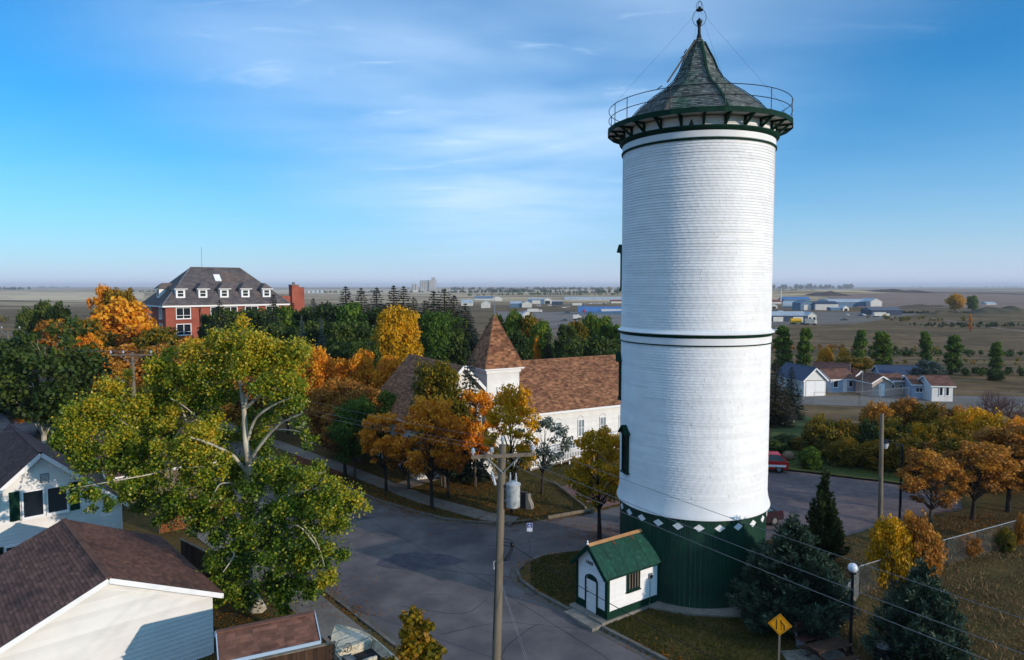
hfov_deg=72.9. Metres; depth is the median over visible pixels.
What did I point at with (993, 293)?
earth mound
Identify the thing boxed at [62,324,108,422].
maple tree
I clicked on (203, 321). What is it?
maple tree
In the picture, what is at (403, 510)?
gutter
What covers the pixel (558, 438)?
window
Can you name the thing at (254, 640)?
garden shed
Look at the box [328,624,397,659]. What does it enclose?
motor boat
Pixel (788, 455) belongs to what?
boulder
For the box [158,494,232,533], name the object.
board fence
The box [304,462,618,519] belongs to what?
lawn grass
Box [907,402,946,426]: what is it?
bush
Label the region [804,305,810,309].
door
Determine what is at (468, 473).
spruce tree
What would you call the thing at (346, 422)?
overhead wire
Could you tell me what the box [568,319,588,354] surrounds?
maple tree
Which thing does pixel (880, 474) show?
utility pole
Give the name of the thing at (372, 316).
maple tree
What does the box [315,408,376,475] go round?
maple tree
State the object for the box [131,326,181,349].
maple tree
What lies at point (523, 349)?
maple tree
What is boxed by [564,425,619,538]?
maple tree
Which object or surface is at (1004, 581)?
dry grass
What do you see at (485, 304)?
warehouse
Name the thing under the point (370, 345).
maple tree
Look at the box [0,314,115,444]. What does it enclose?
maple tree
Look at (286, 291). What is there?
stubble field
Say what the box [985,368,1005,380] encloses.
shrub
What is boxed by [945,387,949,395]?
window
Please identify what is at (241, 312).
maple tree
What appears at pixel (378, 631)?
kerb
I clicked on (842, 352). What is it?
shrub
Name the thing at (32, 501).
window
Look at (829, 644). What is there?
picnic table
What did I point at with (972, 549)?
shrub
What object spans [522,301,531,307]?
warehouse
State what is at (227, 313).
maple tree
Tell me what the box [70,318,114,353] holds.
maple tree
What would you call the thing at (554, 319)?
gravel yard
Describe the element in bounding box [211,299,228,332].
spruce tree
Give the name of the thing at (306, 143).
sky
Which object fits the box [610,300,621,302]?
barn
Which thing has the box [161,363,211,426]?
maple tree
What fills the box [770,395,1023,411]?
gravel road
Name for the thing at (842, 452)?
bush
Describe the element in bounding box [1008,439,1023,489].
maple tree
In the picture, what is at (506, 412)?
maple tree
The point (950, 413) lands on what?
bush
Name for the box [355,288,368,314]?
spruce tree
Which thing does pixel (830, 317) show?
gravel yard
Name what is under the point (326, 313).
maple tree
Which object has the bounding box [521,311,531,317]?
house
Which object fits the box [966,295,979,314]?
maple tree
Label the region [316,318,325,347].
spruce tree
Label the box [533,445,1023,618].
overhead wire
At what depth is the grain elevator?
2477.71 m
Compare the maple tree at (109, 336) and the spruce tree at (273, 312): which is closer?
the maple tree at (109, 336)
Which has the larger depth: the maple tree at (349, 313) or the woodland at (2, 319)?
the woodland at (2, 319)
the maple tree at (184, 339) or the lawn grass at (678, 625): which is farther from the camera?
the maple tree at (184, 339)
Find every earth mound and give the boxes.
[805,291,850,295]
[865,289,935,292]
[898,304,950,306]
[936,292,1023,294]
[966,306,1023,313]
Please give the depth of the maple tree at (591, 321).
117.22 m
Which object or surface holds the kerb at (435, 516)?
on the ground at (908, 335)
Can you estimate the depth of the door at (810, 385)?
109.99 m
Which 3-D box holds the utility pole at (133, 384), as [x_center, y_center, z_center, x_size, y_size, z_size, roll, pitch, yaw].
[-27.496,7.035,50.502,3.000,11.161,0.420,0,4,-3]
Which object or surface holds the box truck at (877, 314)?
on the gravel yard at (830, 317)
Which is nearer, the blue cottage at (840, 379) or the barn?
the blue cottage at (840, 379)
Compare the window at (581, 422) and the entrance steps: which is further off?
the window at (581, 422)
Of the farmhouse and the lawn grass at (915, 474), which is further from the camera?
the farmhouse
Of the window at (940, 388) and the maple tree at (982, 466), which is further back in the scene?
the window at (940, 388)
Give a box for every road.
[86,420,961,659]
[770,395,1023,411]
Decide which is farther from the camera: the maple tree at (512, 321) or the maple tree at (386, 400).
the maple tree at (512, 321)
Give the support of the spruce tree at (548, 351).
on the ground at (908, 335)
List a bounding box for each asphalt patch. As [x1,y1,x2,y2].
[315,513,373,521]
[376,552,466,569]
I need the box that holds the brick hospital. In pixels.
[142,249,304,338]
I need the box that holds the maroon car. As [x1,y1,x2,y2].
[766,505,783,525]
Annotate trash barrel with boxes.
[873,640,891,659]
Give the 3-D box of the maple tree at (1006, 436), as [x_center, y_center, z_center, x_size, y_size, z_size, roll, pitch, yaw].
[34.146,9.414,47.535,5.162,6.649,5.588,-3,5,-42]
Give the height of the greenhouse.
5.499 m
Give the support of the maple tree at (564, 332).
on the ground at (908, 335)
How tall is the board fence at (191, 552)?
1.650 m
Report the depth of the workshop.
814.36 m
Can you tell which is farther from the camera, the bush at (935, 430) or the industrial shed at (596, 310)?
the industrial shed at (596, 310)
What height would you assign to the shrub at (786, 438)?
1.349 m
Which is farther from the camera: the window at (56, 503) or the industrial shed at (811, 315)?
the industrial shed at (811, 315)
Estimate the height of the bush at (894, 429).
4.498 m
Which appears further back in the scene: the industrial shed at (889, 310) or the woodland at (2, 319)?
the industrial shed at (889, 310)
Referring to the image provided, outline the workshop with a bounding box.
[552,301,562,304]
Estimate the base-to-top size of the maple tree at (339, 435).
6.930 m
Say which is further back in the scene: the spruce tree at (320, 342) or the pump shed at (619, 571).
the spruce tree at (320, 342)
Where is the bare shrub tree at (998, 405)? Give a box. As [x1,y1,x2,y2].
[964,390,1023,422]
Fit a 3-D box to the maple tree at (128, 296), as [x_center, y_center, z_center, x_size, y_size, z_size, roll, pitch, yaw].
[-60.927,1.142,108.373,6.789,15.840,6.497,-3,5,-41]
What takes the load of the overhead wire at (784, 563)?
attached to the utility pole at (512, 490)
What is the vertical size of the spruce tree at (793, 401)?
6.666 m
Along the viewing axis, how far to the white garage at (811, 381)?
110.39 m
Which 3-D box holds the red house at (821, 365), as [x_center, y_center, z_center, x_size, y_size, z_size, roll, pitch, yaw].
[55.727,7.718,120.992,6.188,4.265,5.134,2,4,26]
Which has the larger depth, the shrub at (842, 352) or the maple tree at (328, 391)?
the shrub at (842, 352)
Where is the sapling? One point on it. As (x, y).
(414, 632)
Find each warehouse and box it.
[461,300,472,305]
[474,296,493,299]
[481,301,489,307]
[493,296,501,300]
[510,301,521,307]
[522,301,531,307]
[528,298,544,303]
[545,297,551,303]
[817,299,865,306]
[862,298,881,305]
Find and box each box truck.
[527,309,541,312]
[789,318,803,323]
[803,319,816,324]
[872,312,889,316]
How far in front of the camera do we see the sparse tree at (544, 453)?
50.97 m
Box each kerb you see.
[188,422,516,523]
[218,521,399,648]
[516,550,670,659]
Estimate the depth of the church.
63.44 m
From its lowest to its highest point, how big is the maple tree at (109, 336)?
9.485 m
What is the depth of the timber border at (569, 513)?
46.84 m
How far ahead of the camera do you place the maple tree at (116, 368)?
80.38 m
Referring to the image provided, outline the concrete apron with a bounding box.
[650,601,746,617]
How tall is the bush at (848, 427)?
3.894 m
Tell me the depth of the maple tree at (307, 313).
123.15 m
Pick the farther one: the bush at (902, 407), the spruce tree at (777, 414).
the spruce tree at (777, 414)
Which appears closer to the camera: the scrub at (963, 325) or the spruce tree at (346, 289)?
the spruce tree at (346, 289)
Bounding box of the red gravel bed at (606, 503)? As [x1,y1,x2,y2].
[559,485,618,507]
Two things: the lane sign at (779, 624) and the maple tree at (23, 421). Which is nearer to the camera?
the lane sign at (779, 624)
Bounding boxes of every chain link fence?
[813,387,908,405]
[839,520,1016,625]
[955,390,1009,396]
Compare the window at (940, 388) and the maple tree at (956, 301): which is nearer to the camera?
the window at (940, 388)
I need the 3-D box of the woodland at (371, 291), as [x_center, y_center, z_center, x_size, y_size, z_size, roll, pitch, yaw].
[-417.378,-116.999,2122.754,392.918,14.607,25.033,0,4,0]
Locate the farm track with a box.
[932,318,1023,331]
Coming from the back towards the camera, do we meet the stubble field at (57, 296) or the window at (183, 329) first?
the stubble field at (57, 296)
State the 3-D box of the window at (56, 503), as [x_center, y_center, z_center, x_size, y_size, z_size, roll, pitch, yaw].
[-24.016,8.973,36.651,1.080,1.515,0.136,-3,5,-43]
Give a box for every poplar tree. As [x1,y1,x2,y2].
[46,313,373,617]
[771,325,793,373]
[795,327,814,366]
[851,329,867,365]
[867,330,893,364]
[918,331,932,360]
[942,335,964,374]
[988,341,1005,370]
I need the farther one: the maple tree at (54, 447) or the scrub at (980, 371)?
the scrub at (980, 371)
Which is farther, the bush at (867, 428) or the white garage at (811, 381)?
the white garage at (811, 381)
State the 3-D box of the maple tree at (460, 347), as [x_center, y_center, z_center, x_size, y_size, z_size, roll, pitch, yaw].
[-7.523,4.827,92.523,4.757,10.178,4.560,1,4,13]
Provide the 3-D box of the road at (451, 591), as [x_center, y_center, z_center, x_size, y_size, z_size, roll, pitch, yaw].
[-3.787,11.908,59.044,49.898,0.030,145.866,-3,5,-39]
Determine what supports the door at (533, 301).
in the warehouse at (536, 300)
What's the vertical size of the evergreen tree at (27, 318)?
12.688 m
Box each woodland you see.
[0,286,30,289]
[0,315,83,321]
[319,290,439,292]
[441,288,619,292]
[451,286,619,289]
[468,291,617,295]
[772,283,854,288]
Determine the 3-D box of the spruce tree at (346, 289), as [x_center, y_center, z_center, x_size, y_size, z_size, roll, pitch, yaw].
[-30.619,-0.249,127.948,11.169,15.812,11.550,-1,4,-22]
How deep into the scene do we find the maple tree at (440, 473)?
53.61 m
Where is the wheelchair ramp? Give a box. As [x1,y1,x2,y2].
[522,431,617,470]
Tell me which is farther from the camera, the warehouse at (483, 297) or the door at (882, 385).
the warehouse at (483, 297)
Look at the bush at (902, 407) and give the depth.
70.05 m
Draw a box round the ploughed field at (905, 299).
[827,293,1023,308]
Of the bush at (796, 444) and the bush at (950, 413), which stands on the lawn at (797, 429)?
the bush at (796, 444)
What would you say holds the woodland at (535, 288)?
on the ground at (908, 335)
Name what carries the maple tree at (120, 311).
on the ground at (908, 335)
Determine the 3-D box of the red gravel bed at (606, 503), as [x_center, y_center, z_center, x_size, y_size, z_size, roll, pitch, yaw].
[5.561,12.221,51.421,2.065,0.001,5.977,-2,4,-29]
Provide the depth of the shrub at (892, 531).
35.56 m
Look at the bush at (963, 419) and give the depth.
60.28 m
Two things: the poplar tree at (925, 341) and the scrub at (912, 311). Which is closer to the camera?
the poplar tree at (925, 341)
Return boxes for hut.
[782,301,793,307]
[827,307,841,310]
[838,305,848,310]
[850,368,861,375]
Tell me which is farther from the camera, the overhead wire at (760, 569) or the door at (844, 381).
the door at (844, 381)
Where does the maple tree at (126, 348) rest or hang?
on the ground at (908, 335)
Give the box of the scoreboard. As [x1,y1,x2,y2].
[782,407,797,423]
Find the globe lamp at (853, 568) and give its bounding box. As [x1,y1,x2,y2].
[847,563,857,654]
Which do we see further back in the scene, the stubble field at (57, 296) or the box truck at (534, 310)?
the stubble field at (57, 296)
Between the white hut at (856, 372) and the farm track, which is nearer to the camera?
the white hut at (856, 372)
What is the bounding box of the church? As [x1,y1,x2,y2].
[377,299,620,479]
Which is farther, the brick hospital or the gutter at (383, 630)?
the brick hospital
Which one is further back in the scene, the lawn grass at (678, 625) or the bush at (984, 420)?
the bush at (984, 420)
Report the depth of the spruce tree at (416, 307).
131.75 m
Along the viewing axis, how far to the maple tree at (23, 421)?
71.11 m
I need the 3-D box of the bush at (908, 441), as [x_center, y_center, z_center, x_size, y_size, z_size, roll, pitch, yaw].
[32.892,10.456,57.672,3.864,3.733,3.780,2,4,31]
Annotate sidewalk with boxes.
[185,525,397,658]
[200,419,519,525]
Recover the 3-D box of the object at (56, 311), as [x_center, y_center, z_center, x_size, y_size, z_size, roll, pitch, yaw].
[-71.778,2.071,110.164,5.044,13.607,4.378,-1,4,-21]
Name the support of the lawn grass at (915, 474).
on the ground at (908, 335)
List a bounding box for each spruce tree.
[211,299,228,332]
[264,294,282,328]
[298,315,307,343]
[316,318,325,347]
[336,286,353,307]
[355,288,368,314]
[365,287,383,309]
[374,305,402,358]
[384,286,402,308]
[397,286,412,308]
[409,298,421,312]
[410,301,429,356]
[418,291,445,335]
[437,288,469,348]
[446,295,474,347]
[449,349,491,485]
[452,304,480,357]
[464,311,478,348]
[541,329,553,358]
[769,360,794,427]
[778,367,807,419]
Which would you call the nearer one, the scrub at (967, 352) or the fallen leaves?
the fallen leaves
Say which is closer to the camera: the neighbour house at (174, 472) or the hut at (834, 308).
the neighbour house at (174, 472)
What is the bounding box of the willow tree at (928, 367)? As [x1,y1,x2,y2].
[906,359,947,374]
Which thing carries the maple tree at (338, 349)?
on the ground at (908, 335)
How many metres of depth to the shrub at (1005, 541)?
40.27 m
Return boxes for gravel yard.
[496,311,621,327]
[771,312,923,325]
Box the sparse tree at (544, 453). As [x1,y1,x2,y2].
[518,416,573,493]
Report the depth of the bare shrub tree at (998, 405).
71.95 m
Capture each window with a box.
[4,544,18,552]
[21,488,45,520]
[45,484,69,515]
[159,307,161,318]
[175,307,190,319]
[176,323,191,335]
[210,307,218,315]
[223,306,237,313]
[245,306,257,311]
[555,418,561,439]
[578,415,584,436]
[599,413,605,432]
[615,352,621,399]
[617,244,621,290]
[618,425,629,474]
[626,571,640,593]
[833,381,837,387]
[915,387,922,392]
[939,387,942,395]
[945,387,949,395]
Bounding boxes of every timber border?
[504,519,531,523]
[547,508,593,519]
[553,481,586,508]
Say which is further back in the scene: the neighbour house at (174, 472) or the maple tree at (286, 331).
the maple tree at (286, 331)
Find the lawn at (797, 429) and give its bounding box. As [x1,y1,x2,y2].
[771,416,905,483]
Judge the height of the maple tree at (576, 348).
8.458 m
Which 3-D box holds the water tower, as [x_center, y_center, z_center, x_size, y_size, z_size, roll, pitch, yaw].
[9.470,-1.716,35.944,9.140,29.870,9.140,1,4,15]
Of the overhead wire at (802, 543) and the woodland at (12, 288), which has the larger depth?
the woodland at (12, 288)
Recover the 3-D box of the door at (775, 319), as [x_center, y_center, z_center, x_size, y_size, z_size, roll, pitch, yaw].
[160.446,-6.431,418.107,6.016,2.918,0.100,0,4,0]
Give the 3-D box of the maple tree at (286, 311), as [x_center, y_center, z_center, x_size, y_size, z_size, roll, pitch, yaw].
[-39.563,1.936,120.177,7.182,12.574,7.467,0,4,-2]
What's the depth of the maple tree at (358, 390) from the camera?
59.57 m
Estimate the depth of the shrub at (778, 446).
62.44 m
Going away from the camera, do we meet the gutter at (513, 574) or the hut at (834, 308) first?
the gutter at (513, 574)
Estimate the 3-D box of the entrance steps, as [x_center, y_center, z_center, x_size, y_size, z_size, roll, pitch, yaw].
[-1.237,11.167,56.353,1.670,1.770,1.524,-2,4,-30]
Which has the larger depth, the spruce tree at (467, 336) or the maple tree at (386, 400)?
the spruce tree at (467, 336)
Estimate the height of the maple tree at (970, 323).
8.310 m
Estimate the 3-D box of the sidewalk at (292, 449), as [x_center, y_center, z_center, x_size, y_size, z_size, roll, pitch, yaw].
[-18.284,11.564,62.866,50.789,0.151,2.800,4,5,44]
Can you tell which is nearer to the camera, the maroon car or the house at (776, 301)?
the maroon car
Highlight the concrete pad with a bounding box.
[780,648,858,659]
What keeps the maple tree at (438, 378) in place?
on the ground at (908, 335)
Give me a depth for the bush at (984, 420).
57.50 m
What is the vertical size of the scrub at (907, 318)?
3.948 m
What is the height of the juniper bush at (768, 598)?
5.491 m
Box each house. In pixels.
[0,423,129,554]
[82,427,217,508]
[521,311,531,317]
[772,300,780,303]
[812,361,850,370]
[853,372,904,395]
[870,365,925,375]
[901,375,923,398]
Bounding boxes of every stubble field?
[0,292,144,299]
[271,289,618,293]
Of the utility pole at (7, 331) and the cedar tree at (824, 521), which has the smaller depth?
the cedar tree at (824, 521)
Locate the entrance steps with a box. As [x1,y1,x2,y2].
[483,460,507,480]
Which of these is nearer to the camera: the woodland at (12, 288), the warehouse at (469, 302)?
the warehouse at (469, 302)
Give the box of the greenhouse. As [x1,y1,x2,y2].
[564,297,621,299]
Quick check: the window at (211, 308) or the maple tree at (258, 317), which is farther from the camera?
the window at (211, 308)
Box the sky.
[0,0,1023,286]
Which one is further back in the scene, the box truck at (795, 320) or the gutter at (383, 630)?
the box truck at (795, 320)
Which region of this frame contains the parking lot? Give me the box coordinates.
[619,470,957,538]
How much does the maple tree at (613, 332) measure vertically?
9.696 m
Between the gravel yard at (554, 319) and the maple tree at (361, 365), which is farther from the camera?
the gravel yard at (554, 319)
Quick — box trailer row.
[601,309,621,310]
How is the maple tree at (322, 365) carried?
on the ground at (908, 335)
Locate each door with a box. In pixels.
[532,300,539,303]
[586,576,595,613]
[773,317,782,321]
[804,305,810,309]
[806,381,814,395]
[815,381,823,395]
[843,380,846,391]
[879,384,884,395]
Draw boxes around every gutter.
[222,520,400,645]
[231,442,516,525]
[509,549,659,659]
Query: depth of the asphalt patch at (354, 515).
46.85 m
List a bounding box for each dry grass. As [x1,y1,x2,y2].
[767,514,1023,659]
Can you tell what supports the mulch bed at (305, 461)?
on the ground at (908, 335)
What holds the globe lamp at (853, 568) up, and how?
on the concrete pad
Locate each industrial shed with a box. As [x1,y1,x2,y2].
[578,306,621,314]
[771,311,807,321]
[778,297,810,302]
[792,300,813,309]
[803,311,816,319]
[811,301,838,309]
[860,307,901,314]
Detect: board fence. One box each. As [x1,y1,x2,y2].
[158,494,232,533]
[179,538,241,595]
[250,641,335,659]
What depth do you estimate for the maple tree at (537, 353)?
98.95 m
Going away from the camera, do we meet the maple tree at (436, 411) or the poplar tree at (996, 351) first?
the maple tree at (436, 411)
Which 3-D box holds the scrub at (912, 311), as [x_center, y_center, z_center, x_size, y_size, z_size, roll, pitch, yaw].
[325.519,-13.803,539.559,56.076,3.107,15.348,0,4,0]
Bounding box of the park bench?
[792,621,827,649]
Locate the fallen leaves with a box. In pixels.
[210,458,1023,659]
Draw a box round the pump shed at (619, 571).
[564,529,660,631]
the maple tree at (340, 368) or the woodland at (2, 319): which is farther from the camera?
the woodland at (2, 319)
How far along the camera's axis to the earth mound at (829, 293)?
1240.92 m
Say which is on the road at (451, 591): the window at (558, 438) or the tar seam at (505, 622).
the tar seam at (505, 622)
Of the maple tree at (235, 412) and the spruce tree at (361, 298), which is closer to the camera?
the maple tree at (235, 412)
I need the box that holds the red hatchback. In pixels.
[768,451,788,472]
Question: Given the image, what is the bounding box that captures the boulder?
[782,451,793,459]
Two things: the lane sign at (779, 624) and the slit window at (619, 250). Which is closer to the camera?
the lane sign at (779, 624)
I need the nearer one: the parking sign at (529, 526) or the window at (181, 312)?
the parking sign at (529, 526)
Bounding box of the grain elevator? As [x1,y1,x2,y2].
[411,277,437,291]
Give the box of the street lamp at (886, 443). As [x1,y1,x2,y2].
[884,439,903,521]
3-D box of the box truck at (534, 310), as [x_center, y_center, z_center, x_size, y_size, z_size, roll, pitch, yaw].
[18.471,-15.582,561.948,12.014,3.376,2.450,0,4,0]
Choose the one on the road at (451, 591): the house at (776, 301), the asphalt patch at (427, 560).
the asphalt patch at (427, 560)
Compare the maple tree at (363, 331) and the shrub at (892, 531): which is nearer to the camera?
the shrub at (892, 531)
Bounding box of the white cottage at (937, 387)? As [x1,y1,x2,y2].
[917,375,956,401]
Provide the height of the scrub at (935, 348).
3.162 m
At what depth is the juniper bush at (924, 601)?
27.21 m
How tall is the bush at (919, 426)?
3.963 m
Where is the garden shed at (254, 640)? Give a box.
[214,610,320,659]
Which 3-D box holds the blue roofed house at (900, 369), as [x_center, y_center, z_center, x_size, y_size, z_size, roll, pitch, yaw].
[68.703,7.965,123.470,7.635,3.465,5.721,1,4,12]
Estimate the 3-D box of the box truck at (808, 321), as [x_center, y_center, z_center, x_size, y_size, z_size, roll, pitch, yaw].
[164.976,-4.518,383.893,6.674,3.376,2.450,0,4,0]
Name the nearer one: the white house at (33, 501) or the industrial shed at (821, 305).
the white house at (33, 501)
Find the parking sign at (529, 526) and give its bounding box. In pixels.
[527,522,531,571]
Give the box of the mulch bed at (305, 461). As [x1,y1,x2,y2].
[290,455,357,474]
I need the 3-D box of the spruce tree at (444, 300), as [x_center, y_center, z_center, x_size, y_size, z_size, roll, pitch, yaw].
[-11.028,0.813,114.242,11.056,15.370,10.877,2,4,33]
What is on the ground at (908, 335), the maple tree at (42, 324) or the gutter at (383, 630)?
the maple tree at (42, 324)
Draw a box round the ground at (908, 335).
[0,287,1023,659]
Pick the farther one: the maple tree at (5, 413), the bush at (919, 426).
the maple tree at (5, 413)
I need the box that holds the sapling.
[381,605,447,659]
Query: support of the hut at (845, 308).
on the ground at (908, 335)
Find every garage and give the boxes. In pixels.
[0,518,223,659]
[774,362,828,395]
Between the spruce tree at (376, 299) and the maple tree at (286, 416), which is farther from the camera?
the spruce tree at (376, 299)
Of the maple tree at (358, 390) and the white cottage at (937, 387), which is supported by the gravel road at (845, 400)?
the white cottage at (937, 387)
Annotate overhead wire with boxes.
[117,352,468,446]
[131,352,490,446]
[151,350,530,444]
[475,448,986,659]
[493,447,1022,653]
[513,546,716,659]
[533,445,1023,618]
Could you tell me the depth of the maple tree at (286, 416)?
70.94 m
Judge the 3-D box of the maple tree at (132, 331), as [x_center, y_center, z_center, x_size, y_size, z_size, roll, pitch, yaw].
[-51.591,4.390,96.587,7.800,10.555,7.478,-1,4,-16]
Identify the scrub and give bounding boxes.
[771,344,854,350]
[776,358,1020,366]
[812,345,940,353]
[856,349,1023,356]
[866,314,966,320]
[902,310,969,313]
[909,321,1023,327]
[941,365,1023,375]
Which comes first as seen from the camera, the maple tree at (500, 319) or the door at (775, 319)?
the maple tree at (500, 319)
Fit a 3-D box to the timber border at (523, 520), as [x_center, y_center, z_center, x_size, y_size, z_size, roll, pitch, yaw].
[0.404,12.572,45.616,1.926,0.138,0.136,-1,4,-19]
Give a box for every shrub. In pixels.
[768,437,789,454]
[771,433,802,446]
[816,346,834,361]
[837,348,849,355]
[864,513,916,588]
[892,509,948,581]
[955,531,983,557]
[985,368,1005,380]
[992,526,1016,552]
[1011,514,1023,545]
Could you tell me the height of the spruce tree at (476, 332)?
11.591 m
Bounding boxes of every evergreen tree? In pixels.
[12,306,39,343]
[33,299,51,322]
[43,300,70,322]
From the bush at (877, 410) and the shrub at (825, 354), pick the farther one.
the shrub at (825, 354)
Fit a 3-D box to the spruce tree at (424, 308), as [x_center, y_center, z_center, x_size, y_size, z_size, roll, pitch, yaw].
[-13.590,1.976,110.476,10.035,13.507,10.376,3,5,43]
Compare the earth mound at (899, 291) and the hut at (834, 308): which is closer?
the hut at (834, 308)
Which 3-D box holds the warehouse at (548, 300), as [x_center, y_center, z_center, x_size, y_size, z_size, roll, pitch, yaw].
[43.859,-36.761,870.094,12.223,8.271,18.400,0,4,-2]
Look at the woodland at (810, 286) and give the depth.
4995.10 m
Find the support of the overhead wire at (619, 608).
attached to the utility pole at (512, 490)
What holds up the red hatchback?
on the parking lot
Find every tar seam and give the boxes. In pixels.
[361,515,608,659]
[445,622,576,633]
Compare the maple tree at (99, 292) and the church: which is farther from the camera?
the maple tree at (99, 292)
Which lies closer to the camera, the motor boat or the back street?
the motor boat
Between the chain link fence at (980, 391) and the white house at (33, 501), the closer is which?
the white house at (33, 501)
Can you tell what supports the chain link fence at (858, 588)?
on the ground at (908, 335)
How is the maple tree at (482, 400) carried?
on the ground at (908, 335)
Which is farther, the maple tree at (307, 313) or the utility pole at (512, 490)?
the maple tree at (307, 313)
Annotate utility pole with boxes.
[0,326,19,423]
[109,351,151,422]
[471,436,534,659]
[878,414,883,521]
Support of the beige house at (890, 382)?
on the ground at (908, 335)
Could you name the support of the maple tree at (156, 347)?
on the ground at (908, 335)
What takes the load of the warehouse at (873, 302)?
on the ground at (908, 335)
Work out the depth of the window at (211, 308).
139.16 m
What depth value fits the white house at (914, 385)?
108.29 m
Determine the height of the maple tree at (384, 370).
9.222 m
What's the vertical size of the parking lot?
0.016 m
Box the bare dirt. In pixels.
[551,329,619,335]
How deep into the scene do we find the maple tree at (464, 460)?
50.18 m
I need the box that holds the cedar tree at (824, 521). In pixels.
[804,467,852,559]
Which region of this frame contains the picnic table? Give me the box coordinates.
[798,637,861,659]
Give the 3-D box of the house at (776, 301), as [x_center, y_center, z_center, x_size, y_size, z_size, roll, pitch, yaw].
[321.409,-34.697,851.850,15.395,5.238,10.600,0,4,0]
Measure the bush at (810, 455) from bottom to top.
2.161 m
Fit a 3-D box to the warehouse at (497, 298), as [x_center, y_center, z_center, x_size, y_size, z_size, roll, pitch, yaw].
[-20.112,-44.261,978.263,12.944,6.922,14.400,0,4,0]
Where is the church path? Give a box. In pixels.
[395,472,484,487]
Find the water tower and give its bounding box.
[608,1,792,608]
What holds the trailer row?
on the ground at (908, 335)
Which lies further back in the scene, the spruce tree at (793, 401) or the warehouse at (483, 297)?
the warehouse at (483, 297)
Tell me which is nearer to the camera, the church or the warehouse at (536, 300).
the church
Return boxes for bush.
[725,511,861,641]
[789,436,803,449]
[796,446,822,469]
[797,412,843,458]
[821,434,865,467]
[826,419,862,446]
[854,418,890,460]
[857,439,894,470]
[858,399,895,426]
[859,556,978,659]
[874,415,916,446]
[886,396,922,426]
[886,433,926,473]
[896,421,929,439]
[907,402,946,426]
[908,438,939,471]
[916,416,966,442]
[929,432,986,485]
[930,404,966,425]
[945,405,984,438]
[964,407,1015,442]
[978,440,1022,492]
[1001,415,1023,455]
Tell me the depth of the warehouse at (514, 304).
673.26 m
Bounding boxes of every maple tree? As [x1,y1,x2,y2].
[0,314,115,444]
[0,338,41,423]
[7,414,46,433]
[32,318,75,378]
[49,436,92,455]
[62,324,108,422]
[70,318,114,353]
[86,283,112,314]
[86,295,158,335]
[89,356,130,392]
[98,331,127,346]
[101,287,136,308]
[101,376,129,432]
[104,343,149,386]
[114,324,162,347]
[119,384,165,428]
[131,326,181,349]
[137,341,190,386]
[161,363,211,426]
[172,334,203,358]
[196,313,210,338]
[203,306,237,337]
[205,373,269,437]
[235,307,259,330]
[236,307,277,332]
[245,365,305,433]
[260,320,295,345]
[266,305,299,327]
[289,320,325,347]
[292,306,316,327]
[292,344,338,414]
[301,375,357,457]
[309,300,340,345]
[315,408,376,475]
[320,342,352,361]
[323,396,379,478]
[324,322,356,347]
[327,355,355,381]
[329,301,370,338]
[329,382,384,462]
[345,348,375,391]
[347,321,375,347]
[348,338,383,387]
[354,411,405,491]
[363,307,388,333]
[368,353,400,389]
[369,304,424,365]
[372,389,398,456]
[381,436,428,489]
[396,393,465,508]
[404,308,422,337]
[408,358,476,487]
[415,309,454,360]
[420,414,473,498]
[420,442,455,485]
[440,328,471,365]
[447,314,470,343]
[458,389,499,486]
[482,382,541,512]
[485,314,503,328]
[502,309,523,333]
[507,330,533,359]
[516,312,542,344]
[528,320,555,358]
[532,334,543,359]
[553,323,579,357]
[559,338,583,357]
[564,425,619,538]
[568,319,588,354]
[581,311,599,336]
[581,333,615,355]
[595,315,612,339]
[605,324,620,346]
[608,338,620,353]
[833,355,873,371]
[896,446,969,525]
[939,440,1022,520]
[944,293,966,311]
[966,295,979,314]
[966,418,1023,512]
[968,315,971,330]
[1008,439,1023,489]
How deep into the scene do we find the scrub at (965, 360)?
165.02 m
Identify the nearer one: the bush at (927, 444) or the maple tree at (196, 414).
the bush at (927, 444)
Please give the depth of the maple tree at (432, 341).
91.15 m
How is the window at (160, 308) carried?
in the brick hospital
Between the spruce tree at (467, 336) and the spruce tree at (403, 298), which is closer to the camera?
the spruce tree at (467, 336)
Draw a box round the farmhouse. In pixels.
[980,302,996,304]
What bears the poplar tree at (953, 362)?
on the ground at (908, 335)
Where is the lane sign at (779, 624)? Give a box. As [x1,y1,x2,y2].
[768,614,791,659]
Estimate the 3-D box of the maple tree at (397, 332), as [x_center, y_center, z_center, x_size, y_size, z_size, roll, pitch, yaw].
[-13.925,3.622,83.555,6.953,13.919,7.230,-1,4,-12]
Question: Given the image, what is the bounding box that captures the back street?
[0,414,37,436]
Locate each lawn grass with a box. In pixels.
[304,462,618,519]
[530,551,819,659]
[789,448,920,477]
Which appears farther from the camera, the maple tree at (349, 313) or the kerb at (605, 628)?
the maple tree at (349, 313)
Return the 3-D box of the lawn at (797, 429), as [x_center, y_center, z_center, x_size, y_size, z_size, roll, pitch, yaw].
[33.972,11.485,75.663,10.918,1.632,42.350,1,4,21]
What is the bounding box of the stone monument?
[519,491,533,509]
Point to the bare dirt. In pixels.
(554, 332)
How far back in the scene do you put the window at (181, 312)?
135.39 m
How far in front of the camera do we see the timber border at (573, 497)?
50.90 m
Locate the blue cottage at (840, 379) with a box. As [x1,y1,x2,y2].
[819,368,855,392]

